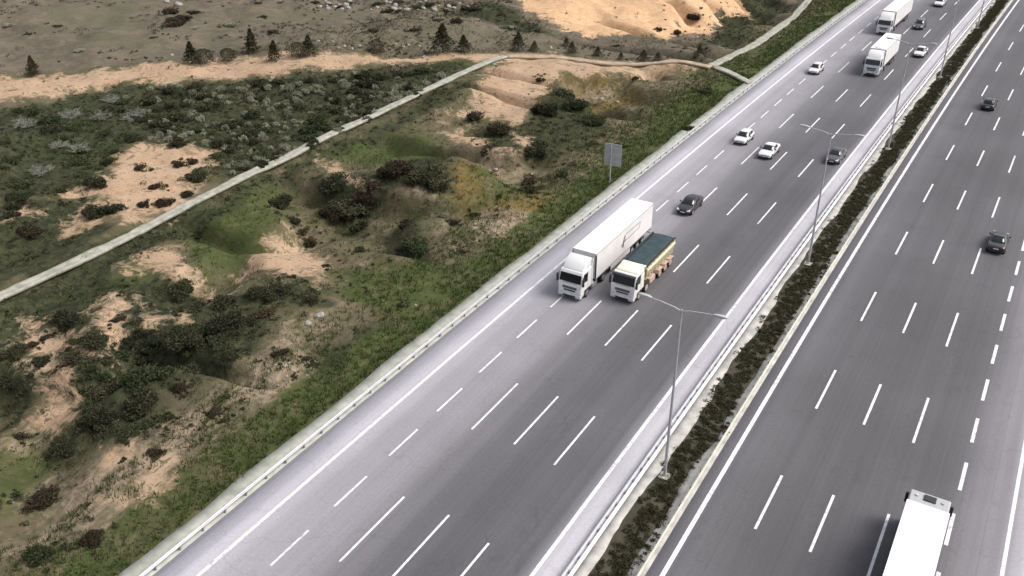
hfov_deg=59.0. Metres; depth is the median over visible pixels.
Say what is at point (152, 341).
shrub
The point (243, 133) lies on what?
shrub
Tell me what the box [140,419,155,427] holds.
shrub
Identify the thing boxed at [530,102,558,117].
shrub
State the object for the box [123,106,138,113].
shrub
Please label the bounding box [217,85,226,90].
pale bush
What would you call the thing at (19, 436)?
shrub
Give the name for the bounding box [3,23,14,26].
pale bush
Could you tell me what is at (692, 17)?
shrub
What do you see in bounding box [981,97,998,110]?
car
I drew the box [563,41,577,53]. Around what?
pine tree
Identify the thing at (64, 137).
shrub
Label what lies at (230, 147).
shrub
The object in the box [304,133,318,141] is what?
shrub
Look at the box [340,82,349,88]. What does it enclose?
pale bush
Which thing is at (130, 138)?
shrub
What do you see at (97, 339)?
shrub
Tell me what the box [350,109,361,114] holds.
shrub
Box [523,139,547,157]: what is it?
shrub
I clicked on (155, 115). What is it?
shrub
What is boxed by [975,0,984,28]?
street lamp
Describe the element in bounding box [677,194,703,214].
car
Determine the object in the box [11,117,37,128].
dead bush
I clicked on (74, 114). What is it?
dead bush
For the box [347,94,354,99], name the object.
pale bush
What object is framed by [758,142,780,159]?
car
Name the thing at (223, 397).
shrub
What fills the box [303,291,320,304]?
shrub
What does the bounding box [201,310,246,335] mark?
shrub
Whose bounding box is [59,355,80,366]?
shrub
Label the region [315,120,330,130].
shrub
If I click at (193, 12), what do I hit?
shrub
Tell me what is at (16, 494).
shrub
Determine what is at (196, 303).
shrub
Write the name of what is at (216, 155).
shrub
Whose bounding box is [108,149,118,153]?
shrub
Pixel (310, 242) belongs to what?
shrub
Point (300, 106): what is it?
shrub
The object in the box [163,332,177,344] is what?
shrub
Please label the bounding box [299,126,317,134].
shrub
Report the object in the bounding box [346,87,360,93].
shrub
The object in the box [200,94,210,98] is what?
shrub
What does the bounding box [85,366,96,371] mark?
shrub
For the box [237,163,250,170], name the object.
shrub
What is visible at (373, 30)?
shrub
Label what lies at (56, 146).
dead bush
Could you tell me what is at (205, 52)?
shrub
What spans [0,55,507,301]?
concrete path
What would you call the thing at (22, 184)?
shrub
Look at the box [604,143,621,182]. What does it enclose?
road sign
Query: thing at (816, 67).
car
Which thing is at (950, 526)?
short lane markings
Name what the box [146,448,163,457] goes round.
shrub
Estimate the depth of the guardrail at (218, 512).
78.98 m
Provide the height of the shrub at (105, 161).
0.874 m
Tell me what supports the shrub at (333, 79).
on the hillside
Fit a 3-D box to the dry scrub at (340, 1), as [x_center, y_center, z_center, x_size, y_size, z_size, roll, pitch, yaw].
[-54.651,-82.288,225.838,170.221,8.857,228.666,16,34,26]
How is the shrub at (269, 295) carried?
on the hillside
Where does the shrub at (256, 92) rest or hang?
on the hillside
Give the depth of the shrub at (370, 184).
108.63 m
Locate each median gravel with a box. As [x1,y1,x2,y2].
[573,0,994,575]
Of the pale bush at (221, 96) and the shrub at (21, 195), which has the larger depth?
the pale bush at (221, 96)
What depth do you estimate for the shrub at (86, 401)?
76.17 m
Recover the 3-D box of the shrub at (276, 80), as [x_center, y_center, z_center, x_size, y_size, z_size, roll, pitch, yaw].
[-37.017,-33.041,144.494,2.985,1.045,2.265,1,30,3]
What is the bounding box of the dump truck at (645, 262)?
[609,232,675,301]
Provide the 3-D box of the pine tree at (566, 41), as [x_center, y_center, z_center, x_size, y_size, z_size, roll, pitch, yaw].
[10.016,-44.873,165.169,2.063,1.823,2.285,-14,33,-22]
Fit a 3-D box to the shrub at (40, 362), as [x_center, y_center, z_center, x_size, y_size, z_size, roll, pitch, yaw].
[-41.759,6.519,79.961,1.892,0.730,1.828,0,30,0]
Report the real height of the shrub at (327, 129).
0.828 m
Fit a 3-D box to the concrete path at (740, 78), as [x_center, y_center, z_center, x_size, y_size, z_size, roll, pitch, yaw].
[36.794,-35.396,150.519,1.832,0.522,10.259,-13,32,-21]
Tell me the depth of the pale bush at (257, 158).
116.83 m
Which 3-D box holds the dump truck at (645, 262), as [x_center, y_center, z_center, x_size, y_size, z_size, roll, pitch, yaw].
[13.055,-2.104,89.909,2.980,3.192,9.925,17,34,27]
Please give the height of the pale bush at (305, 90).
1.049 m
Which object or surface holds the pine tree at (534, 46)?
on the hillside
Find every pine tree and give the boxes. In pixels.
[24,55,41,76]
[182,41,201,65]
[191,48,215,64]
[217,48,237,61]
[243,28,261,53]
[265,40,283,61]
[299,35,321,56]
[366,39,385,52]
[423,23,459,55]
[453,34,475,53]
[509,32,527,52]
[528,40,539,52]
[561,37,569,46]
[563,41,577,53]
[593,46,603,55]
[617,52,624,60]
[636,50,649,61]
[654,52,662,60]
[693,45,704,55]
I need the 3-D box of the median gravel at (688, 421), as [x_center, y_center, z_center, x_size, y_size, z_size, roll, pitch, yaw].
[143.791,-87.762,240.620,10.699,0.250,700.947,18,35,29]
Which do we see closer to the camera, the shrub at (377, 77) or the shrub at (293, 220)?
the shrub at (293, 220)
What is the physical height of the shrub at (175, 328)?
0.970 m
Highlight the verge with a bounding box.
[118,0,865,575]
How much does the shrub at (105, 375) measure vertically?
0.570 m
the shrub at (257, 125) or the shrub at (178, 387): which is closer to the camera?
the shrub at (178, 387)
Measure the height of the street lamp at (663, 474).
14.880 m
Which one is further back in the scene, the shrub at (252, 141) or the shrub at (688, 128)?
the shrub at (688, 128)
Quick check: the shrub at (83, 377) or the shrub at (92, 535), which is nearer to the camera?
the shrub at (92, 535)
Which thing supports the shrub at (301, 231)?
on the hillside
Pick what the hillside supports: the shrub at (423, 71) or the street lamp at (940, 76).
the shrub at (423, 71)
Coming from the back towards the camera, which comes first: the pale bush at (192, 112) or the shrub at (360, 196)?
the pale bush at (192, 112)
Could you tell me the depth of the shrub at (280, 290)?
87.03 m
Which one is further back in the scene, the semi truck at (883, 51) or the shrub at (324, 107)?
the semi truck at (883, 51)
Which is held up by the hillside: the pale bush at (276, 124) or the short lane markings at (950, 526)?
the pale bush at (276, 124)
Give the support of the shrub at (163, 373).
on the hillside
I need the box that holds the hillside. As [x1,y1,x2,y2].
[0,0,855,575]
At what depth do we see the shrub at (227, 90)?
141.84 m
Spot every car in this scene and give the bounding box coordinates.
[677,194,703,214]
[734,128,754,144]
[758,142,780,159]
[808,61,823,74]
[825,147,846,163]
[913,17,926,29]
[913,46,927,57]
[933,0,946,6]
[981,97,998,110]
[986,231,1010,253]
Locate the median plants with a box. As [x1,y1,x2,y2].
[588,0,1007,575]
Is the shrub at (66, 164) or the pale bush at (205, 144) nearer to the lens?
the shrub at (66, 164)
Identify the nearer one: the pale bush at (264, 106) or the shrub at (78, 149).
the shrub at (78, 149)
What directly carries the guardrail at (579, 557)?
on the median gravel at (688, 421)
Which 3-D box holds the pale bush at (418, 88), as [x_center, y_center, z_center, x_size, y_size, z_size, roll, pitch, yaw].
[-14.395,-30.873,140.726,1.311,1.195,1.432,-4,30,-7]
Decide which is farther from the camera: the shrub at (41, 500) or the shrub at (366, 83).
the shrub at (366, 83)
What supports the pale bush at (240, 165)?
on the hillside
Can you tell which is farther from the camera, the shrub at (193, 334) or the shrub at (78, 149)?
the shrub at (78, 149)
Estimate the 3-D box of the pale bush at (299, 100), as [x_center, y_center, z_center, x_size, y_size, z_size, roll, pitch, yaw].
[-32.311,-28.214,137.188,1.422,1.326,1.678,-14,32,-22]
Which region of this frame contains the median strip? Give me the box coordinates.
[588,0,1008,575]
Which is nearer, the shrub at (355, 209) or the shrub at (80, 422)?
the shrub at (80, 422)
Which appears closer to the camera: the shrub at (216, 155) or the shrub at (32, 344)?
the shrub at (32, 344)
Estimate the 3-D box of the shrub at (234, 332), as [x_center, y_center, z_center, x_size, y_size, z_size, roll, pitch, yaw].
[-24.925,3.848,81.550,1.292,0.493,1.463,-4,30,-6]
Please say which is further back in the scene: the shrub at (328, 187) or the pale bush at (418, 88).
the pale bush at (418, 88)
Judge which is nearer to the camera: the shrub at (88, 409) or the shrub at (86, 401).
the shrub at (88, 409)
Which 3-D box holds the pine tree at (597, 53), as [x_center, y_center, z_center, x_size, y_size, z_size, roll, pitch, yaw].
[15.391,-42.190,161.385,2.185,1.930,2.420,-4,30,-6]
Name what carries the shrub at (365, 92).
on the hillside
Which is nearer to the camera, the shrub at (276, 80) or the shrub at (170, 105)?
the shrub at (170, 105)
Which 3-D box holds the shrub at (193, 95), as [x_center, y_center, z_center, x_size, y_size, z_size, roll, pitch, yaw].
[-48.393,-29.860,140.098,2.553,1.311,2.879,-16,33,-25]
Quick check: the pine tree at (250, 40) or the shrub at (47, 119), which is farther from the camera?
the pine tree at (250, 40)
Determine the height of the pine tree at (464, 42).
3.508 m
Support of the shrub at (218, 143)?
on the hillside
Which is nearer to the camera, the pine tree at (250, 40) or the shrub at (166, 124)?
the shrub at (166, 124)
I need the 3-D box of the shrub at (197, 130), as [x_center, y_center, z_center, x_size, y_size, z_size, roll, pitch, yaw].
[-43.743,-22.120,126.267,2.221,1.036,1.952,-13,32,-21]
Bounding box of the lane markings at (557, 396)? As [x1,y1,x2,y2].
[339,2,956,575]
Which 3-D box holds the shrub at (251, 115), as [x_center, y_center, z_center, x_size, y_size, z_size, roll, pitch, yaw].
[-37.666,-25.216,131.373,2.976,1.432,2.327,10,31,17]
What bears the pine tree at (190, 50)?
on the hillside
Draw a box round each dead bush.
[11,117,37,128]
[27,164,53,175]
[49,139,69,148]
[58,106,82,119]
[66,141,89,152]
[91,109,112,119]
[100,93,119,102]
[121,107,145,121]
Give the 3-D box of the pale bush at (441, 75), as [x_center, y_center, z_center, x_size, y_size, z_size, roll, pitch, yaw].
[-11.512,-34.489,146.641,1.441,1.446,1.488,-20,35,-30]
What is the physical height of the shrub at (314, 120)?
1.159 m
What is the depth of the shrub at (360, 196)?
108.60 m
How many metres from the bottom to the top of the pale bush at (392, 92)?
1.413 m
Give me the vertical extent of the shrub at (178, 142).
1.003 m
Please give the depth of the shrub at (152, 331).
82.54 m
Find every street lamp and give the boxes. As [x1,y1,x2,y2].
[638,292,727,480]
[800,124,864,266]
[884,37,936,149]
[937,0,958,78]
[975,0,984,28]
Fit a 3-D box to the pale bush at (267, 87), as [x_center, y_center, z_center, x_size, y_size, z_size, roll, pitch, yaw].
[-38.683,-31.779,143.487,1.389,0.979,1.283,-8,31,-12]
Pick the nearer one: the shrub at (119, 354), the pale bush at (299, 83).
the shrub at (119, 354)
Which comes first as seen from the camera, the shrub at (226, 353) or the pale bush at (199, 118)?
the shrub at (226, 353)
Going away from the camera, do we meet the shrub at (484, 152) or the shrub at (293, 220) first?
the shrub at (293, 220)
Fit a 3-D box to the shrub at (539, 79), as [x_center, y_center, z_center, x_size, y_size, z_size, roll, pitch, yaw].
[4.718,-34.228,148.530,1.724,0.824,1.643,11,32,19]
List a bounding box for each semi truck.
[556,198,652,299]
[863,33,900,75]
[876,0,912,33]
[882,489,953,575]
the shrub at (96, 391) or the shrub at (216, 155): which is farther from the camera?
the shrub at (216, 155)
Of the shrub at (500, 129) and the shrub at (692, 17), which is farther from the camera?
the shrub at (692, 17)
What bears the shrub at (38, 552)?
on the hillside
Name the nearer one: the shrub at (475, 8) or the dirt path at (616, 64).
the dirt path at (616, 64)
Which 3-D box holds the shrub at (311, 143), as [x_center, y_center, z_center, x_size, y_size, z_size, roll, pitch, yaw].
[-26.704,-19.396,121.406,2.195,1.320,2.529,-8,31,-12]
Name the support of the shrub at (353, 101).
on the hillside
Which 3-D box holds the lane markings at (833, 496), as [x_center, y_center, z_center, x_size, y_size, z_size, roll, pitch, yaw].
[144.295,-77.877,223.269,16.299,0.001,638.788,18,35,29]
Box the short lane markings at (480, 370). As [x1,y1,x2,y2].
[270,16,878,565]
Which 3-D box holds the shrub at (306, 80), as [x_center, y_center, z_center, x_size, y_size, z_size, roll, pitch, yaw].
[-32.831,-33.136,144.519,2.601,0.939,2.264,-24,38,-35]
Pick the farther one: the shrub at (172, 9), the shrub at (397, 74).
the shrub at (172, 9)
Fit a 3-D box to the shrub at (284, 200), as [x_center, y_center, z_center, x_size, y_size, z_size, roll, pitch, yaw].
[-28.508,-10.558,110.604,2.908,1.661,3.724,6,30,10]
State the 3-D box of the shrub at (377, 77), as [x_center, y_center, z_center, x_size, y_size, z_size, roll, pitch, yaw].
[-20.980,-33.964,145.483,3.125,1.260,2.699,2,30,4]
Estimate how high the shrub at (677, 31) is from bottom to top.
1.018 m
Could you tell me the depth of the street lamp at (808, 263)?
89.42 m
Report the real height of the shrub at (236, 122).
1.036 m
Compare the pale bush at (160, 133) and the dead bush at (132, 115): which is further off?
the dead bush at (132, 115)
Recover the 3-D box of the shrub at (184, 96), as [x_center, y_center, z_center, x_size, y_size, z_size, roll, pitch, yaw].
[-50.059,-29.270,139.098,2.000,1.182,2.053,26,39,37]
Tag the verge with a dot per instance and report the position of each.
(226, 496)
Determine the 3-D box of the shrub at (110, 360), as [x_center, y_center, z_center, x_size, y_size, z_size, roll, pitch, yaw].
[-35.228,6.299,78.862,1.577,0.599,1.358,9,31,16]
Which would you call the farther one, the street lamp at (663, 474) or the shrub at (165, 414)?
the shrub at (165, 414)
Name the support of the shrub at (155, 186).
on the hillside
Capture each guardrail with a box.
[138,0,862,575]
[561,0,990,575]
[637,0,1011,575]
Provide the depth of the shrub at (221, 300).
86.18 m
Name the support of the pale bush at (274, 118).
on the hillside
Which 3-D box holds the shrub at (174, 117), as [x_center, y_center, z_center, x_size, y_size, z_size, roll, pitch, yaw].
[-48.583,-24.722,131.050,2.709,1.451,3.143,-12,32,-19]
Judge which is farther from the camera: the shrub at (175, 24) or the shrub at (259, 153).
the shrub at (175, 24)
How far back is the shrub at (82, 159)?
114.48 m
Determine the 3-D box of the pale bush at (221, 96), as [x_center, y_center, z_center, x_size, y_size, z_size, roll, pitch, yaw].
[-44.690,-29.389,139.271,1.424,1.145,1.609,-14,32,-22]
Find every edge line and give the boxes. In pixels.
[196,0,879,575]
[529,0,979,575]
[660,0,1018,575]
[1000,442,1023,575]
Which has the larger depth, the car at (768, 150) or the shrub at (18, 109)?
the shrub at (18, 109)
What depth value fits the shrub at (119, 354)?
80.46 m
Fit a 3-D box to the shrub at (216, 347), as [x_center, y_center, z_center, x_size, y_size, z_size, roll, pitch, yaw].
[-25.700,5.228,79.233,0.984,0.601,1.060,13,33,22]
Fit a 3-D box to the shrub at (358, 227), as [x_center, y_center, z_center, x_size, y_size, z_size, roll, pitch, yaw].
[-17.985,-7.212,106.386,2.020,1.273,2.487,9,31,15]
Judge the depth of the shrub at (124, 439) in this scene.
70.28 m
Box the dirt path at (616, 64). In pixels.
[506,54,712,69]
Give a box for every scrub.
[0,0,514,150]
[0,0,820,532]
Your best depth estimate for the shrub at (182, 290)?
87.62 m
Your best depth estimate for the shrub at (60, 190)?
107.53 m
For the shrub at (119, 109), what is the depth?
134.23 m
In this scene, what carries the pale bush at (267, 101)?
on the hillside
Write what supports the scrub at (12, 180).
on the hillside
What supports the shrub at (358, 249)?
on the hillside
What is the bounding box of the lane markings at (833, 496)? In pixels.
[754,25,1023,575]
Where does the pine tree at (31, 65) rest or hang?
on the hillside
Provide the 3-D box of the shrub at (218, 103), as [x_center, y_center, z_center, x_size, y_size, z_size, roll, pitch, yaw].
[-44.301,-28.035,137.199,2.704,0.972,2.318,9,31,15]
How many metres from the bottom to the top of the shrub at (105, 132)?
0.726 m
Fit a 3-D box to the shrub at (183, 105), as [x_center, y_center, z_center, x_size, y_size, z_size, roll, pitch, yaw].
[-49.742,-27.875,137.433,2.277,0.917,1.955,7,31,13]
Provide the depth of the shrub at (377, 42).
159.27 m
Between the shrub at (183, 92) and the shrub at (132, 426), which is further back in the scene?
the shrub at (183, 92)
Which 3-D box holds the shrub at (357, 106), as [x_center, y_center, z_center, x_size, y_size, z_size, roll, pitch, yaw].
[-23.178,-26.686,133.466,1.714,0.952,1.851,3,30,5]
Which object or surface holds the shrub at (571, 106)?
on the hillside
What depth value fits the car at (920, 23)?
175.78 m
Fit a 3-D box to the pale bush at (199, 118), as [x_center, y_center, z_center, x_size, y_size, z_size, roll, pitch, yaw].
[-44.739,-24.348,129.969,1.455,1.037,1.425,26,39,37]
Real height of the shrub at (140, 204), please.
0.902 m
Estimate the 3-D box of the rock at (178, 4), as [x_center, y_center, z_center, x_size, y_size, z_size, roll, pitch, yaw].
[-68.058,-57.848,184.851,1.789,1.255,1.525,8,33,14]
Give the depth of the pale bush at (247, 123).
128.35 m
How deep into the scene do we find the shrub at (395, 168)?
109.72 m
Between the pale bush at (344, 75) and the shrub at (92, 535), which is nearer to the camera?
the shrub at (92, 535)
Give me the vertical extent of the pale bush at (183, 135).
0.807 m
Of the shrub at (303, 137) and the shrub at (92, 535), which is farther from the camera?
the shrub at (303, 137)
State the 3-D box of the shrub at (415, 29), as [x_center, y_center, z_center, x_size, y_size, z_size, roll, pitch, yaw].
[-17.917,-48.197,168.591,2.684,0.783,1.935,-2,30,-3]
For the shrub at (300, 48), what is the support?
on the hillside
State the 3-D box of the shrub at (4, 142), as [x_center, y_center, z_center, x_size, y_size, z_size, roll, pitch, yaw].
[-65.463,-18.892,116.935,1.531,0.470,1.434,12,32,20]
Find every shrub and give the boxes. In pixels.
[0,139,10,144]
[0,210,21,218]
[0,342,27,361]
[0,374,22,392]
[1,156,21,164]
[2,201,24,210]
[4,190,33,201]
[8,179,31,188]
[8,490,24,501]
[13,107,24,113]
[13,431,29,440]
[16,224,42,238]
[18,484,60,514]
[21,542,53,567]
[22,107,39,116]
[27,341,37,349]
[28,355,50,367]
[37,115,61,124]
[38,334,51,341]
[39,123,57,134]
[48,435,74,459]
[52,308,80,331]
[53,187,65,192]
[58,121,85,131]
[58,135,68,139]
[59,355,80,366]
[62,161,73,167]
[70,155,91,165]
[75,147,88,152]
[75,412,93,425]
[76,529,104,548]
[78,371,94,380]
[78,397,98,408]
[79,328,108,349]
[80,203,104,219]
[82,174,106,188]
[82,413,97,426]
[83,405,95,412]
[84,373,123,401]
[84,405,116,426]
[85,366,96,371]
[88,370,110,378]
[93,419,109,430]
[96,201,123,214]
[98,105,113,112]
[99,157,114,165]
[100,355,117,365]
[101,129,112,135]
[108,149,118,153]
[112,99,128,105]
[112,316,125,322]
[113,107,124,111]
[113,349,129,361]
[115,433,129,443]
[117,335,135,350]
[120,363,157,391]
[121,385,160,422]
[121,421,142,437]
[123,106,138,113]
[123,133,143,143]
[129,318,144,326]
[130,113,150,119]
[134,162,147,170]
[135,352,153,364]
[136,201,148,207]
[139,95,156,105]
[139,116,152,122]
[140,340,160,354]
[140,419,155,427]
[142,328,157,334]
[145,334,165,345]
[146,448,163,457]
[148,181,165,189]
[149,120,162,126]
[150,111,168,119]
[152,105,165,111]
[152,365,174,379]
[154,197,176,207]
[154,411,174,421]
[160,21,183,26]
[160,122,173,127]
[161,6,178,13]
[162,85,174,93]
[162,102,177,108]
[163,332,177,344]
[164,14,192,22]
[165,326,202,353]
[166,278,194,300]
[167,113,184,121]
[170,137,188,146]
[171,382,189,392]
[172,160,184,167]
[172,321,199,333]
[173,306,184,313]
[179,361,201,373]
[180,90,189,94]
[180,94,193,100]
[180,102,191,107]
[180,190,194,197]
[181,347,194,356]
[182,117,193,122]
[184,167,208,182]
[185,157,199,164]
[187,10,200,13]
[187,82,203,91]
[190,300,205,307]
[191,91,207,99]
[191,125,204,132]
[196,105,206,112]
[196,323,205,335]
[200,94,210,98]
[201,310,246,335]
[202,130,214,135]
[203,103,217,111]
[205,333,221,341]
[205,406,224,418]
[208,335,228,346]
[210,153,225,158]
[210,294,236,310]
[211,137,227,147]
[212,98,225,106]
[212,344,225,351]
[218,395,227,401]
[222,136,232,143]
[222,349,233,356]
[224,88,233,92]
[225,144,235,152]
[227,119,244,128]
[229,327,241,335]
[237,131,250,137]
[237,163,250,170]
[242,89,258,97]
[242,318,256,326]
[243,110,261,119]
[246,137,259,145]
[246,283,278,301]
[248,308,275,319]
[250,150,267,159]
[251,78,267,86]
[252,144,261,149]
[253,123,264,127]
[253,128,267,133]
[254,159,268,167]
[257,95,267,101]
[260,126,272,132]
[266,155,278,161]
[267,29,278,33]
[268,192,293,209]
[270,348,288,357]
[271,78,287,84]
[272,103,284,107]
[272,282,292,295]
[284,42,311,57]
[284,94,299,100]
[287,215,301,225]
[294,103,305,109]
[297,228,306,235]
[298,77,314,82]
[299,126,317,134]
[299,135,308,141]
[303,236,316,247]
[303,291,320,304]
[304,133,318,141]
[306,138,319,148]
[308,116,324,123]
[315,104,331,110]
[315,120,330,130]
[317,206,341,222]
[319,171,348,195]
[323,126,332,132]
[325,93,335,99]
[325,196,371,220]
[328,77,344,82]
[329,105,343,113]
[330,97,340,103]
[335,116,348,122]
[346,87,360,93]
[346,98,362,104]
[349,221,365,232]
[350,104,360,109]
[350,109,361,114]
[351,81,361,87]
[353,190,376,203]
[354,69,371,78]
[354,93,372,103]
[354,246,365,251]
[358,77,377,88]
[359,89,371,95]
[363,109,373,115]
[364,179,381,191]
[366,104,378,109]
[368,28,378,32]
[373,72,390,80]
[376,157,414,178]
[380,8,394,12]
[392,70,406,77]
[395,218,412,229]
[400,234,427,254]
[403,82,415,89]
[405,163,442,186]
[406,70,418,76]
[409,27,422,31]
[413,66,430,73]
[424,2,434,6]
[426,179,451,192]
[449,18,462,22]
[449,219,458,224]
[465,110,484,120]
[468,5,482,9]
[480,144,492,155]
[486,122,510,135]
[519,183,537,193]
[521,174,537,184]
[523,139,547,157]
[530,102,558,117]
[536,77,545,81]
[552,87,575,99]
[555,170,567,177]
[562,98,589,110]
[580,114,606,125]
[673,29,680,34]
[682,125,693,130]
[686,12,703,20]
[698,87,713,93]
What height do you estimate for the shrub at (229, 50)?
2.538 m
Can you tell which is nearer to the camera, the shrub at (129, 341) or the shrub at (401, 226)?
the shrub at (129, 341)
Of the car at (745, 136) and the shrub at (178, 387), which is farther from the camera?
the car at (745, 136)
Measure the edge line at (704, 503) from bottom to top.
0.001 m
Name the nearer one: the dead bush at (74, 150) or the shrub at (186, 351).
the shrub at (186, 351)
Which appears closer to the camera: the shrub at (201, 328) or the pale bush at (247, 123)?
the shrub at (201, 328)
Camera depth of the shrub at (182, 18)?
174.93 m
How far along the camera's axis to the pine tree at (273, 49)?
151.19 m
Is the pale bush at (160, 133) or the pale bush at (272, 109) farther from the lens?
the pale bush at (272, 109)
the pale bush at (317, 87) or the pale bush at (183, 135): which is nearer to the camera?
the pale bush at (183, 135)
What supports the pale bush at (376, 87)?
on the hillside
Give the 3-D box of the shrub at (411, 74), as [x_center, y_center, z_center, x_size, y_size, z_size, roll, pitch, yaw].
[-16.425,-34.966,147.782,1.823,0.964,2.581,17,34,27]
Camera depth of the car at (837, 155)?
117.15 m
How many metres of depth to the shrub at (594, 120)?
130.20 m
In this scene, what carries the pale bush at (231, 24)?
on the hillside
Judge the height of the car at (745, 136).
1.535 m
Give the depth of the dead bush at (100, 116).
131.16 m
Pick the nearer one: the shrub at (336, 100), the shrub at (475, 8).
the shrub at (336, 100)
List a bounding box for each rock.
[174,1,182,6]
[314,312,323,317]
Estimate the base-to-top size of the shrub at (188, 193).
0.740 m
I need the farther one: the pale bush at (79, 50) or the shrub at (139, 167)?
the pale bush at (79, 50)
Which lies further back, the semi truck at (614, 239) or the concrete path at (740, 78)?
the concrete path at (740, 78)
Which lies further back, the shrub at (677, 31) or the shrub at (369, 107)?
the shrub at (677, 31)
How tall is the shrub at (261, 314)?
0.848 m
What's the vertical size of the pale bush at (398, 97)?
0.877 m
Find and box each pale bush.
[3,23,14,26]
[73,48,84,51]
[147,134,155,140]
[154,97,161,103]
[154,139,163,143]
[155,130,163,136]
[174,83,182,88]
[177,132,186,138]
[185,131,193,135]
[186,113,194,117]
[188,110,196,114]
[195,114,204,121]
[201,142,208,146]
[216,94,225,99]
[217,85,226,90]
[220,124,228,130]
[224,22,238,26]
[236,162,248,169]
[238,135,247,141]
[239,87,247,92]
[245,121,251,126]
[247,96,254,102]
[249,103,258,109]
[253,155,265,160]
[256,135,268,141]
[261,103,270,109]
[262,97,270,103]
[264,85,271,89]
[266,106,274,111]
[269,115,279,121]
[272,121,280,126]
[281,144,290,150]
[284,111,291,116]
[285,83,294,90]
[294,98,303,104]
[295,81,302,85]
[301,87,311,93]
[309,71,317,77]
[309,86,315,91]
[313,84,322,89]
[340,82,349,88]
[341,71,347,78]
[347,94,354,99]
[372,83,378,89]
[385,96,394,102]
[388,90,396,97]
[393,95,402,100]
[415,86,422,90]
[421,79,430,85]
[437,71,445,78]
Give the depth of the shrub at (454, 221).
101.38 m
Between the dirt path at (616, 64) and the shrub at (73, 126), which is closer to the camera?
the shrub at (73, 126)
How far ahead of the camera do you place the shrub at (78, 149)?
117.48 m
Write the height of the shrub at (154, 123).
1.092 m
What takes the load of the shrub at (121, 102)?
on the hillside
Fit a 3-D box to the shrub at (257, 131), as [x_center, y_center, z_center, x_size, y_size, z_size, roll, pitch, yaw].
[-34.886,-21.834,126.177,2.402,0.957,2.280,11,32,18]
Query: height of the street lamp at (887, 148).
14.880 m
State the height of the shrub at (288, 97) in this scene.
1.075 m
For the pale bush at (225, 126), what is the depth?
126.73 m
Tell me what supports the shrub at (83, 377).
on the hillside
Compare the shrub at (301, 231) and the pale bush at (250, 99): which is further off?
the pale bush at (250, 99)
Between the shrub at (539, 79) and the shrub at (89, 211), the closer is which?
the shrub at (89, 211)
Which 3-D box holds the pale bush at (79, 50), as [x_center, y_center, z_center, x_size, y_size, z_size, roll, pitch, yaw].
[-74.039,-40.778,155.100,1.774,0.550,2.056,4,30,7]
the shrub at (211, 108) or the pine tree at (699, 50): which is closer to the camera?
the shrub at (211, 108)
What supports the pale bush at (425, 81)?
on the hillside
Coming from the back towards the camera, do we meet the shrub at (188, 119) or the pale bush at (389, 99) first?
the pale bush at (389, 99)
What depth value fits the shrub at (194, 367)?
77.53 m
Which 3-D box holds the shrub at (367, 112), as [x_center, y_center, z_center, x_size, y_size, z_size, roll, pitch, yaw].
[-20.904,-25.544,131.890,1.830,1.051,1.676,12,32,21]
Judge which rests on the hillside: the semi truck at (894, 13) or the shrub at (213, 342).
the shrub at (213, 342)
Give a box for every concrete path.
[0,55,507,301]
[708,0,810,66]
[711,65,751,84]
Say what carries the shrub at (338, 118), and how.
on the hillside
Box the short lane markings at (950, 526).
[936,241,1023,575]
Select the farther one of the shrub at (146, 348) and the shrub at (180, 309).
the shrub at (180, 309)
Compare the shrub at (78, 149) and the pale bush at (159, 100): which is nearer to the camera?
the shrub at (78, 149)
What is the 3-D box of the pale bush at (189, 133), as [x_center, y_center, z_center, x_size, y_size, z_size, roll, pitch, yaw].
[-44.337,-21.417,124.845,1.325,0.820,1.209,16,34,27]
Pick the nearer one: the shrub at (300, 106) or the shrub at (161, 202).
the shrub at (161, 202)
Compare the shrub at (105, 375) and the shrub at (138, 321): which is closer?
the shrub at (105, 375)
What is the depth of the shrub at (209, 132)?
125.47 m
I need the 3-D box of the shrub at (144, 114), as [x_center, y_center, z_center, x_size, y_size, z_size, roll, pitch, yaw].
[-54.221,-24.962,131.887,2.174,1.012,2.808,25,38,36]
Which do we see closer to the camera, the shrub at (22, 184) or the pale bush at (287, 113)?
the shrub at (22, 184)
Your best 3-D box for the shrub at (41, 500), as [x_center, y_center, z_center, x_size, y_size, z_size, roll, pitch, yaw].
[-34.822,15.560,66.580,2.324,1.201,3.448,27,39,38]
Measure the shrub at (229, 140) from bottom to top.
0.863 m
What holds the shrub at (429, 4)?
on the hillside
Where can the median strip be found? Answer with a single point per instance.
(619, 535)

